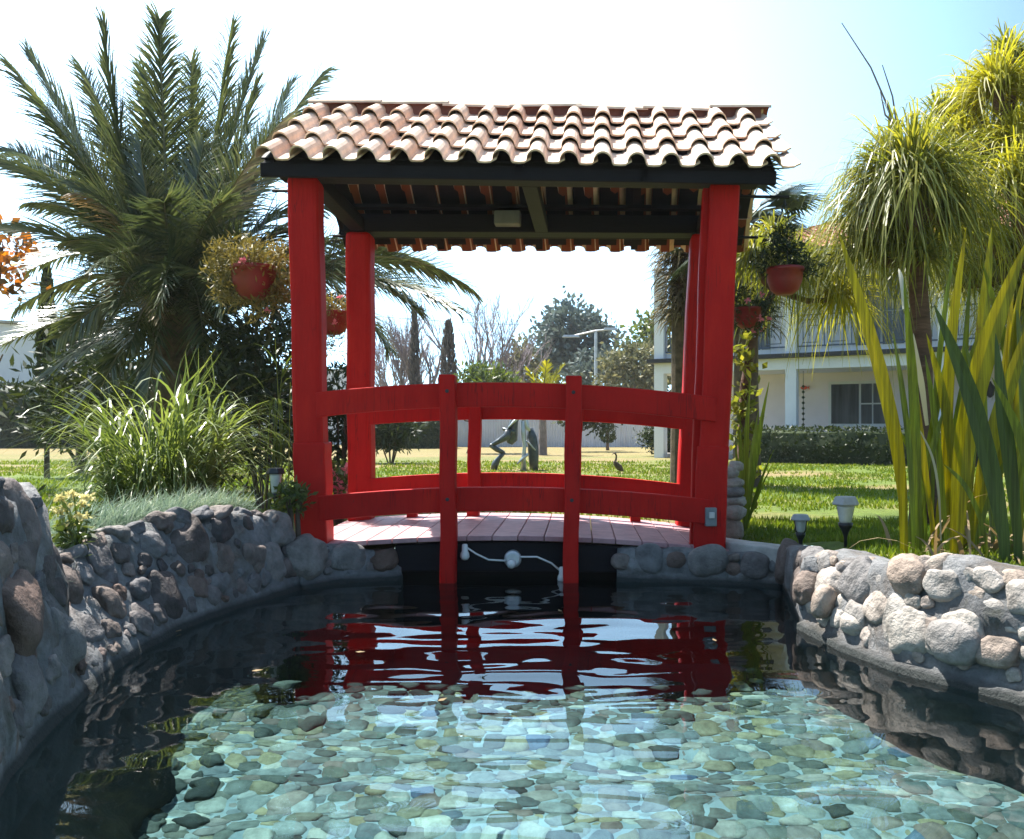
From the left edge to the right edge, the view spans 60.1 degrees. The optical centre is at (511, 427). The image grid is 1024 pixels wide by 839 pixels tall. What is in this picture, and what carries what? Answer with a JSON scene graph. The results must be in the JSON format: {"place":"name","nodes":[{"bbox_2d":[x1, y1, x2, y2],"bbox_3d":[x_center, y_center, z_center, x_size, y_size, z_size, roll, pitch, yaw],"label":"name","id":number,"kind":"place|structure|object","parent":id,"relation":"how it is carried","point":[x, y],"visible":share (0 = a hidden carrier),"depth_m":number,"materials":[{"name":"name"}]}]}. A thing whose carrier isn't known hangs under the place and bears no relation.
{"place":"outdoors","nodes":[
{"label":"outdoors","id":0,"kind":"place"},
{"bbox_2d":[375,316,593,326],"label":"overhead cable","id":1,"kind":"object","parent":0,"point":[507,324],"visible":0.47,"depth_m":54.99,"materials":[{"name":"black plastic"}]},
{"bbox_2d":[0,574,1023,838],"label":"water","id":2,"kind":"structure","parent":0,"point":[604,708],"depth_m":3.15,"materials":[{"name":"teal liquid"}]},
{"bbox_2d":[0,444,1023,565],"bbox_3d":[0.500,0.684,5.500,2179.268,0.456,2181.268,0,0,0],"label":"ground","id":3,"kind":"structure","parent":0,"point":[634,454],"depth_m":17.11,"materials":[{"name":"green plant"}]},
{"bbox_2d":[0,214,50,361],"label":"garden tree","id":4,"kind":"object","parent":3,"relation":"on","point":[6,257],"visible":0.81,"depth_m":13.06,"materials":[{"name":"orange plant"}]},
{"bbox_2d":[0,320,87,388],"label":"white outbuilding","id":5,"kind":"structure","parent":3,"relation":"on","point":[6,374],"depth_m":42.00,"materials":[{"name":"paint"}]},
{"bbox_2d":[0,476,89,797],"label":"tall stone wall","id":6,"kind":"structure","parent":3,"relation":"on","point":[44,692],"depth_m":3.19,"materials":[{"name":"grey stone"}]},
{"bbox_2d":[30,265,63,477],"bbox_3d":[-7.884,-0.968,15.003,0.523,3.717,0.499,0,0,0],"label":"cypress","id":7,"kind":"object","parent":3,"relation":"on","point":[42,353],"visible":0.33,"depth_m":14.93,"materials":[{"name":"green plant"}]},
{"bbox_2d":[0,380,146,447],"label":"hedge","id":8,"kind":"object","parent":3,"relation":"on","point":[7,436],"visible":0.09,"depth_m":36.30,"materials":[{"name":"green plant"}]},
{"bbox_2d":[27,288,120,473],"bbox_3d":[-7.711,-0.803,16.090,1.891,3.397,2.102,0,0,0],"label":"garden tree","id":9,"kind":"object","parent":3,"relation":"on","point":[79,361],"visible":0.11,"depth_m":15.91,"materials":[{"name":"green plant"}]},
{"bbox_2d":[50,489,102,556],"bbox_3d":[-2.142,0.526,4.281,0.285,0.482,0.403,0,0,-18],"label":"flowering plant","id":10,"kind":"object","parent":3,"relation":"on","point":[62,527],"visible":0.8,"depth_m":4.26,"materials":[{"name":"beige plant"}]},
{"bbox_2d":[1,345,293,516],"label":"ornamental grass","id":11,"kind":"object","parent":3,"relation":"on","point":[178,458],"depth_m":6.71,"materials":[{"name":"green plant"}]},
{"bbox_2d":[47,482,265,566],"bbox_3d":[-2.406,0.559,4.901,1.285,0.445,2.875,0,0,8],"label":"blue fescue","id":12,"kind":"object","parent":3,"relation":"on","point":[122,515],"visible":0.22,"depth_m":5.32,"materials":[{"name":"plant"}]},
{"bbox_2d":[0,320,335,491],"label":"shrub","id":13,"kind":"object","parent":3,"relation":"on","point":[69,381],"visible":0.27,"depth_m":11.35,"materials":[{"name":"green plant"}]},
{"bbox_2d":[57,505,301,691],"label":"curved stone wall","id":14,"kind":"structure","parent":3,"relation":"on","point":[176,570],"depth_m":4.77,"materials":[{"name":"grey stone"}]},
{"bbox_2d":[89,369,346,444],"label":"boundary wall","id":15,"kind":"structure","parent":3,"relation":"on","point":[335,386],"depth_m":44.00,"materials":[{"name":"white paint"}]},
{"bbox_2d":[0,0,483,494],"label":"date palm","id":16,"kind":"object","parent":3,"relation":"on","point":[149,222],"visible":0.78,"depth_m":9.69,"materials":[{"name":"green plant"}]},
{"bbox_2d":[171,282,337,510],"bbox_3d":[-2.569,-0.362,8.997,1.586,2.489,1.713,0,0,0],"label":"shrub","id":17,"kind":"object","parent":3,"relation":"on","point":[265,381],"visible":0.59,"depth_m":8.75,"materials":[{"name":"green plant"}]},
{"bbox_2d":[240,339,293,511],"bbox_3d":[-2.138,0.016,7.971,0.793,1.649,0.770,0,0,-26],"label":"reed plant","id":18,"kind":"object","parent":3,"relation":"on","point":[277,447],"visible":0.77,"depth_m":8.02,"materials":[{"name":"green plant"}]},
{"bbox_2d":[266,468,284,510],"bbox_3d":[-1.668,0.473,6.250,0.131,0.380,0.116,0,0,0],"label":"garden lamp","id":19,"kind":"object","parent":3,"relation":"on","point":[275,475],"visible":0.77,"depth_m":6.22,"materials":[{"name":"white plastic"}]},
{"bbox_2d":[267,475,318,536],"bbox_3d":[-1.512,0.575,6.126,0.319,0.512,0.290,0,0,18],"label":"shrub","id":20,"kind":"object","parent":3,"relation":"on","point":[296,491],"visible":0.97,"depth_m":6.08,"materials":[{"name":"green plant"}]},
{"bbox_2d":[332,459,347,524],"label":"shrub","id":21,"kind":"object","parent":3,"relation":"on","point":[339,477],"visible":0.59,"depth_m":8.12,"materials":[{"name":"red plant"}]},
{"bbox_2d":[327,358,375,486],"bbox_3d":[-1.855,0.049,9.623,0.762,1.668,0.742,0,0,30],"label":"shrub","id":22,"kind":"object","parent":3,"relation":"on","point":[341,453],"visible":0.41,"depth_m":9.53,"materials":[{"name":"green plant"}]},
{"bbox_2d":[375,421,430,462],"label":"shrub","id":23,"kind":"object","parent":3,"relation":"on","point":[388,433],"visible":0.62,"depth_m":20.71,"materials":[{"name":"green plant"}]},
{"bbox_2d":[375,317,431,386],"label":"bare tree","id":24,"kind":"object","parent":3,"relation":"on","point":[380,371],"visible":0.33,"depth_m":49.11,"materials":[{"name":"grey plant"}]},
{"bbox_2d":[375,421,439,448],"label":"hedge","id":25,"kind":"object","parent":3,"relation":"on","point":[430,439],"visible":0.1,"depth_m":35.77,"materials":[{"name":"green plant"}]},
{"bbox_2d":[378,305,450,384],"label":"bare tree","id":26,"kind":"object","parent":3,"relation":"on","point":[402,348],"visible":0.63,"depth_m":43.39,"materials":[{"name":"brown plant"}]},
{"bbox_2d":[408,303,420,384],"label":"cypress","id":27,"kind":"object","parent":3,"relation":"on","point":[414,363],"visible":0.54,"depth_m":41.89,"materials":[{"name":"green plant"}]},
{"bbox_2d":[438,317,458,382],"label":"cypress","id":28,"kind":"object","parent":3,"relation":"on","point":[447,365],"visible":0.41,"depth_m":39.84,"materials":[{"name":"green plant"}]},
{"bbox_2d":[410,281,534,377],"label":"bare tree","id":29,"kind":"object","parent":3,"relation":"on","point":[475,340],"visible":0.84,"depth_m":48.39,"materials":[{"name":"brown plant"}]},
{"bbox_2d":[453,355,524,452],"bbox_3d":[-0.931,-0.747,29.020,2.959,3.330,2.429,0,0,0],"label":"garden tree","id":30,"kind":"object","parent":3,"relation":"on","point":[480,373],"visible":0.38,"depth_m":28.72,"materials":[{"name":"green plant"}]},
{"bbox_2d":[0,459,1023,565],"bbox_3d":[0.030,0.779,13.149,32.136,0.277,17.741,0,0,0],"label":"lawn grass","id":31,"kind":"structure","parent":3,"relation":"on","point":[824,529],"depth_m":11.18,"materials":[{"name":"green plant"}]},
{"bbox_2d":[489,420,538,469],"bbox_3d":[0.037,0.262,17.580,0.991,1.263,0.333,0,0,0],"label":"statue","id":32,"kind":"object","parent":3,"relation":"on","point":[509,435],"visible":0.86,"depth_m":17.53,"materials":[{"name":"grey metal"}]},
{"bbox_2d":[478,320,553,382],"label":"bare tree","id":33,"kind":"object","parent":3,"relation":"on","point":[523,356],"visible":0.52,"depth_m":49.98,"materials":[{"name":"grey plant"}]},
{"bbox_2d":[499,331,563,383],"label":"leafy tree","id":34,"kind":"object","parent":3,"relation":"on","point":[534,363],"visible":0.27,"depth_m":63.09,"materials":[{"name":"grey plant"}]},
{"bbox_2d":[523,359,565,454],"bbox_3d":[1.016,-0.604,27.132,1.963,2.969,1.570,0,0,0],"label":"yellow palm","id":35,"kind":"object","parent":3,"relation":"on","point":[542,443],"visible":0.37,"depth_m":26.90,"materials":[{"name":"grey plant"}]},
{"bbox_2d":[457,419,653,446],"bbox_3d":[3.003,0.033,38.447,15.064,1.894,0.094,0,0,5],"label":"corrugated fence","id":36,"kind":"object","parent":3,"relation":"on","point":[492,430],"visible":0.06,"depth_m":38.52,"materials":[{"name":"metal"}]},
{"bbox_2d":[523,285,626,380],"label":"leafy tree","id":37,"kind":"object","parent":3,"relation":"on","point":[569,314],"visible":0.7,"depth_m":60.71,"materials":[{"name":"green plant"}]},
{"bbox_2d":[551,383,622,439],"bbox_3d":[2.518,-0.365,30.999,2.930,2.593,2.596,0,0,-26],"label":"garden tree","id":38,"kind":"object","parent":3,"relation":"on","point":[594,425],"visible":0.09,"depth_m":30.86,"materials":[{"name":"green plant"}]},
{"bbox_2d":[562,328,617,383],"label":"street lamp","id":39,"kind":"object","parent":3,"relation":"on","point":[595,350],"visible":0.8,"depth_m":49.93,"materials":[{"name":"metal"}]},
{"bbox_2d":[558,343,630,386],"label":"leafy tree","id":40,"kind":"object","parent":3,"relation":"on","point":[584,364],"visible":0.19,"depth_m":57.57,"materials":[{"name":"green plant"}]},
{"bbox_2d":[599,423,616,449],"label":"tree","id":41,"kind":"object","parent":3,"relation":"on","point":[608,439],"visible":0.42,"depth_m":32.90,"materials":[{"name":"green plant"}]},
{"bbox_2d":[612,452,623,471],"bbox_3d":[1.934,0.686,16.200,0.220,0.479,0.095,0,0,0],"label":"heron statue","id":42,"kind":"object","parent":3,"relation":"on","point":[618,466],"visible":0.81,"depth_m":16.17,"materials":[{"name":"brown metal"}]},
{"bbox_2d":[580,333,670,391],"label":"leafy tree","id":43,"kind":"object","parent":3,"relation":"on","point":[618,366],"visible":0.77,"depth_m":45.27,"materials":[{"name":"green plant"}]},
{"bbox_2d":[614,303,671,390],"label":"leafy tree","id":44,"kind":"object","parent":3,"relation":"on","point":[644,332],"visible":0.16,"depth_m":51.16,"materials":[{"name":"green plant"}]},
{"bbox_2d":[632,426,670,454],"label":"shrub","id":45,"kind":"object","parent":3,"relation":"on","point":[647,435],"visible":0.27,"depth_m":25.85,"materials":[{"name":"green plant"}]},
{"bbox_2d":[641,246,688,482],"bbox_3d":[2.568,-1.031,13.495,1.287,3.823,1.298,0,0,0],"label":"fan palm","id":46,"kind":"object","parent":3,"relation":"on","point":[676,294],"visible":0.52,"depth_m":13.38,"materials":[{"name":"green plant"}]},
{"bbox_2d":[726,461,746,539],"bbox_3d":[1.743,0.585,6.997,0.223,0.648,0.223,0,0,0],"label":"stone pile","id":47,"kind":"object","parent":3,"relation":"on","point":[736,509],"visible":0.8,"depth_m":6.92,"materials":[{"name":"grey stone"}]},
{"bbox_2d":[666,152,834,487],"bbox_3d":[3.434,-1.670,12.576,2.273,5.106,2.616,0,0,-30],"label":"fan palm","id":48,"kind":"object","parent":3,"relation":"on","point":[795,199],"visible":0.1,"depth_m":12.33,"materials":[{"name":"green plant"}]},
{"bbox_2d":[725,538,779,563],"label":"kerb","id":49,"kind":"structure","parent":3,"relation":"on","point":[769,550],"depth_m":6.18,"materials":[{"name":"concrete"}]},
{"bbox_2d":[735,377,773,530],"bbox_3d":[1.954,0.223,7.174,0.272,1.266,0.234,0,0,0],"label":"leaf plant","id":50,"kind":"object","parent":3,"relation":"on","point":[747,474],"visible":0.85,"depth_m":7.16,"materials":[{"name":"green plant"}]},
{"bbox_2d":[791,514,809,544],"bbox_3d":[1.923,0.737,5.900,0.124,0.319,0.122,0,0,0],"label":"garden lamp","id":51,"kind":"object","parent":3,"relation":"on","point":[800,522],"visible":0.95,"depth_m":5.87,"materials":[{"name":"white plastic"}]},
{"bbox_2d":[733,208,903,458],"bbox_3d":[2.839,-0.690,8.668,2.232,3.130,1.680,0,0,0],"label":"ponytail palm","id":52,"kind":"object","parent":3,"relation":"on","point":[744,256],"visible":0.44,"depth_m":8.48,"materials":[{"name":"green plant"}]},
{"bbox_2d":[729,328,767,513],"bbox_3d":[2.108,-0.043,8.107,0.523,1.762,0.412,0,0,0],"label":"climbing vine","id":53,"kind":"object","parent":52,"relation":"attached to","point":[744,354],"visible":0.56,"depth_m":8.10,"materials":[{"name":"green plant"}]},
{"bbox_2d":[647,202,1021,458],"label":"white house","id":54,"kind":"structure","parent":3,"relation":"on","point":[837,393],"depth_m":23.75,"materials":[{"name":"paint"}]},
{"bbox_2d":[733,289,772,349],"bbox_3d":[6.838,-3.110,25.355,1.260,2.060,0.068,0,0,31],"label":"window","id":55,"kind":"structure","parent":54,"relation":"in","point":[770,340],"depth_m":25.10,"materials":[{"name":"grey glass"}]},
{"bbox_2d":[802,371,804,430],"bbox_3d":[7.499,-0.510,22.791,0.090,1.900,0.078,0,0,0],"label":"rain chain","id":56,"kind":"object","parent":54,"relation":"hanging from","point":[803,402],"visible":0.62,"depth_m":22.78,"materials":[{"name":"brown metal"}]},
{"bbox_2d":[828,381,885,426],"bbox_3d":[9.322,-0.645,23.839,1.540,1.230,0.068,0,0,31],"label":"window","id":57,"kind":"structure","parent":54,"relation":"in","point":[850,403],"depth_m":23.86,"materials":[{"name":"grey glass"}]},
{"bbox_2d":[853,272,907,345],"bbox_3d":[9.783,-3.110,23.557,1.360,2.060,0.068,0,0,31],"label":"window","id":58,"kind":"structure","parent":54,"relation":"in","point":[898,327],"depth_m":23.42,"materials":[{"name":"white paint"}]},
{"bbox_2d":[987,381,994,397],"bbox_3d":[11.938,-0.962,22.078,0.274,0.424,0.235,0,0,-22],"label":"wall lamp","id":59,"kind":"object","parent":54,"relation":"attached to","point":[990,390],"visible":0.78,"depth_m":21.98,"materials":[{"name":"black metal"}]},
{"bbox_2d":[832,496,858,546],"bbox_3d":[2.016,0.589,5.350,0.161,0.348,0.141,0,0,0],"label":"garden lamp","id":60,"kind":"object","parent":3,"relation":"on","point":[845,506],"visible":0.98,"depth_m":5.32,"materials":[{"name":"white plastic"}]},
{"bbox_2d":[732,424,977,465],"bbox_3d":[10.824,0.441,18.735,12.312,1.111,1.324,0,0,31],"label":"hedge","id":61,"kind":"object","parent":3,"relation":"on","point":[832,444],"visible":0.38,"depth_m":20.42,"materials":[{"name":"green plant"}]},
{"bbox_2d":[772,23,1023,525],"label":"ponytail palm","id":62,"kind":"object","parent":3,"relation":"on","point":[908,202],"visible":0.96,"depth_m":7.49,"materials":[{"name":"green plant"}]},
{"bbox_2d":[797,548,1023,705],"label":"cobble wall","id":63,"kind":"structure","parent":3,"relation":"on","point":[951,620],"depth_m":3.84,"materials":[{"name":"grey stone"}]},
{"bbox_2d":[838,227,1023,563],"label":"sword leaf plant","id":64,"kind":"object","parent":3,"relation":"on","point":[969,430],"visible":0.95,"depth_m":4.88,"materials":[{"name":"green plant"}]},
{"bbox_2d":[894,19,1023,397],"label":"ponytail palm","id":65,"kind":"object","parent":3,"relation":"on","point":[997,82],"visible":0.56,"depth_m":8.52,"materials":[{"name":"green plant"}]},
{"bbox_2d":[0,0,1023,391],"label":"sky","id":66,"kind":"structure","parent":0,"point":[798,57],"materials":[{"name":"white"}]},
{"label":"pond basin","id":67,"kind":"structure","parent":0,"visible":0},
{"bbox_2d":[285,533,402,589],"bbox_3d":[-1.222,1.902,6.261,0.915,2.357,0.428,0,0,-32],"label":"bridge abutment","id":68,"kind":"object","parent":67,"relation":"on","point":[316,562],"visible":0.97,"depth_m":6.16,"materials":[{"name":"grey stone"}]},
{"bbox_2d":[255,99,800,582],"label":"covered bridge","id":69,"kind":"structure","parent":67,"relation":"on","point":[371,175],"depth_m":6.34,"materials":[{"name":"red paint"}]},
{"bbox_2d":[196,193,290,328],"bbox_3d":[-1.904,-1.260,6.582,0.872,1.040,0.924,0,0,-37],"label":"hanging basket","id":70,"kind":"object","parent":69,"relation":"hanging from","point":[250,277],"visible":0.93,"depth_m":6.54,"materials":[{"name":"green plant"}]},
{"bbox_2d":[326,237,375,356],"bbox_3d":[-1.608,-1.159,7.977,0.852,1.083,0.865,0,0,0],"label":"hanging basket","id":71,"kind":"object","parent":69,"relation":"hanging from","point":[336,315],"visible":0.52,"depth_m":7.91,"materials":[{"name":"green plant"}]},
{"bbox_2d":[460,544,562,580],"bbox_3d":[0.010,0.962,6.293,0.757,0.277,0.113,0,0,0],"label":"spotlight fixture","id":72,"kind":"object","parent":69,"relation":"attached to","point":[512,558],"visible":0.88,"depth_m":6.27,"materials":[{"name":"metal"}]},
{"bbox_2d":[704,507,716,525],"bbox_3d":[1.406,0.631,6.264,0.080,0.132,0.062,0,0,0],"label":"outlet box","id":73,"kind":"object","parent":69,"relation":"attached to","point":[710,516],"visible":1,"depth_m":6.25,"materials":[{"name":"grey plastic"}]},
{"bbox_2d":[734,239,785,339],"bbox_3d":[2.026,-1.218,7.675,0.734,0.933,0.724,0,0,28],"label":"hanging basket","id":74,"kind":"object","parent":69,"relation":"hanging from","point":[748,317],"visible":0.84,"depth_m":7.63,"materials":[{"name":"red plant"}]},
{"bbox_2d":[738,199,842,295],"bbox_3d":[2.037,-1.362,6.638,0.900,0.739,0.677,0,0,0],"label":"hanging basket","id":75,"kind":"object","parent":69,"relation":"hanging from","point":[784,280],"visible":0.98,"depth_m":6.54,"materials":[{"name":"red plant"}]},
{"bbox_2d":[611,543,781,587],"bbox_3d":[1.307,1.944,6.256,1.188,2.271,0.378,0,0,15],"label":"bridge abutment","id":76,"kind":"object","parent":67,"relation":"on","point":[703,564],"visible":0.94,"depth_m":6.14,"materials":[{"name":"grey stone"}]},
{"bbox_2d":[775,538,823,621],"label":"corner wall","id":77,"kind":"structure","parent":67,"relation":"on","point":[796,569],"depth_m":4.98,"materials":[{"name":"grey stone"}]}
]}

